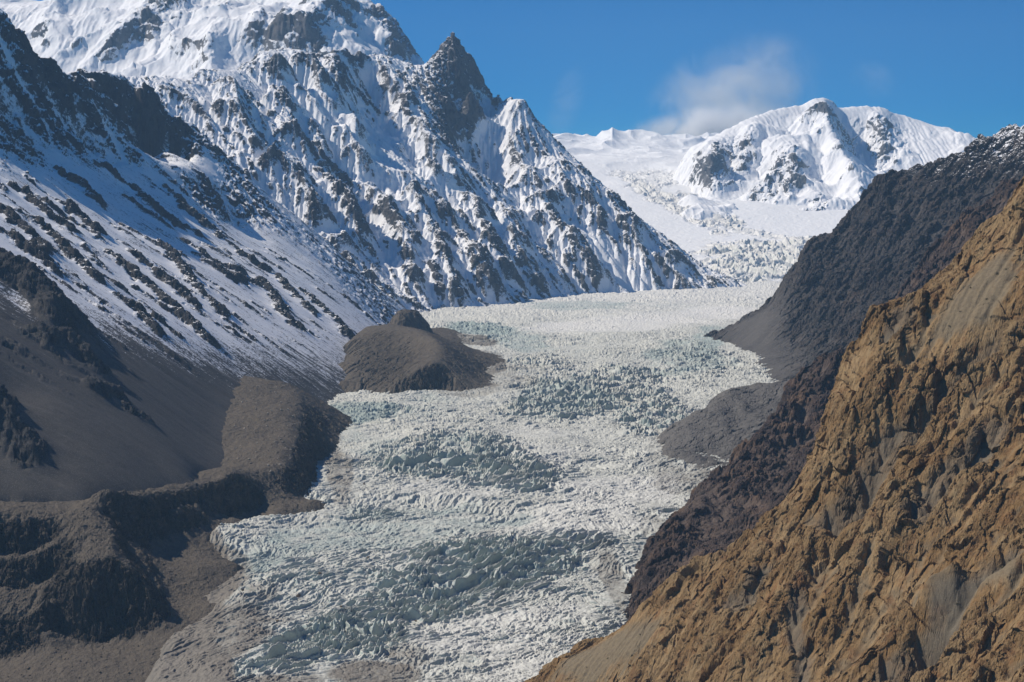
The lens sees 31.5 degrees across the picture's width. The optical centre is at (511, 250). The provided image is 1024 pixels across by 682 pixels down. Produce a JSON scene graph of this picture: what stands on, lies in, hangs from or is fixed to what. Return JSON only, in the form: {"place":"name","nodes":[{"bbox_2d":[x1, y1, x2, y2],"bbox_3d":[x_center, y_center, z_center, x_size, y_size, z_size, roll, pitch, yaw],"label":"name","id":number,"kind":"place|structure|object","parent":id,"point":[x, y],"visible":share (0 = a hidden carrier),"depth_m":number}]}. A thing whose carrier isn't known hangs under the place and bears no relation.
{"place":"outdoors","nodes":[
{"label":"outdoors","id":0,"kind":"place"},
{"bbox_2d":[0,375,352,681],"bbox_3d":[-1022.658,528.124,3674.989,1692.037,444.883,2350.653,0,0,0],"label":"lateral moraine","id":1,"kind":"structure","parent":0,"point":[82,580],"depth_m":3162.11},
{"bbox_2d":[0,9,404,521],"bbox_3d":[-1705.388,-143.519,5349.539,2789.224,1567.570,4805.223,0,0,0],"label":"rocky mountain","id":2,"kind":"structure","parent":0,"point":[168,281],"depth_m":5063.63},
{"bbox_2d":[0,0,423,79],"bbox_3d":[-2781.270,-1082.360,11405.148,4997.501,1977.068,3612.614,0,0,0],"label":"snowy mountain","id":3,"kind":"structure","parent":0,"point":[185,39],"depth_m":11227.85},
{"bbox_2d":[388,309,432,332],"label":"gravel hillock","id":4,"kind":"structure","parent":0,"point":[412,318],"depth_m":6196.37},
{"bbox_2d":[338,324,505,393],"bbox_3d":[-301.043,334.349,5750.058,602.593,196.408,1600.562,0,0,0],"label":"moraine mound","id":5,"kind":"object","parent":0,"point":[391,358],"visible":0.76,"depth_m":5290.85},
{"bbox_2d":[126,32,746,311],"bbox_3d":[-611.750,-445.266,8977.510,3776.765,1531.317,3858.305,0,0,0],"label":"snow mountain","id":6,"kind":"structure","parent":0,"point":[442,177],"depth_m":8740.28},
{"bbox_2d":[145,280,781,681],"bbox_3d":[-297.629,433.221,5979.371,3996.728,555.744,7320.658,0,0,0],"label":"glacier","id":7,"kind":"object","parent":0,"point":[507,540],"visible":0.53,"depth_m":3597.97},
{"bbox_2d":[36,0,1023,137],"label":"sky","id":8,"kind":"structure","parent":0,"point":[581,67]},
{"bbox_2d":[553,127,847,282],"bbox_3d":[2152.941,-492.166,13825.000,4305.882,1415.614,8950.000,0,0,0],"label":"icefall","id":9,"kind":"object","parent":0,"point":[747,241],"visible":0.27,"depth_m":12311.06},
{"bbox_2d":[657,379,789,469],"bbox_3d":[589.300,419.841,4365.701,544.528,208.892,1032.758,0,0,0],"label":"gravel hump","id":10,"kind":"object","parent":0,"point":[723,424],"visible":0.5,"depth_m":4282.34},
{"bbox_2d":[524,176,1023,681],"bbox_3d":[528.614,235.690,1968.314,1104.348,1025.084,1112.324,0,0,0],"label":"ochre hillside","id":11,"kind":"structure","parent":0,"point":[910,488],"depth_m":1975.10},
{"bbox_2d":[621,178,1020,623],"bbox_3d":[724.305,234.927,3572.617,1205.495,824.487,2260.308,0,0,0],"label":"rock spur","id":12,"kind":"structure","parent":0,"point":[750,484],"depth_m":3565.59},
{"bbox_2d":[672,98,975,220],"bbox_3d":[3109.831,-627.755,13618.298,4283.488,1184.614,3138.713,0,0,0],"label":"distant peak","id":13,"kind":"structure","parent":0,"point":[819,154],"depth_m":13625.74},
{"bbox_2d":[703,124,1023,382],"bbox_3d":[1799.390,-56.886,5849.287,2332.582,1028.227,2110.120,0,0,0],"label":"dark hillside","id":14,"kind":"structure","parent":0,"point":[858,261],"depth_m":5874.32}
]}

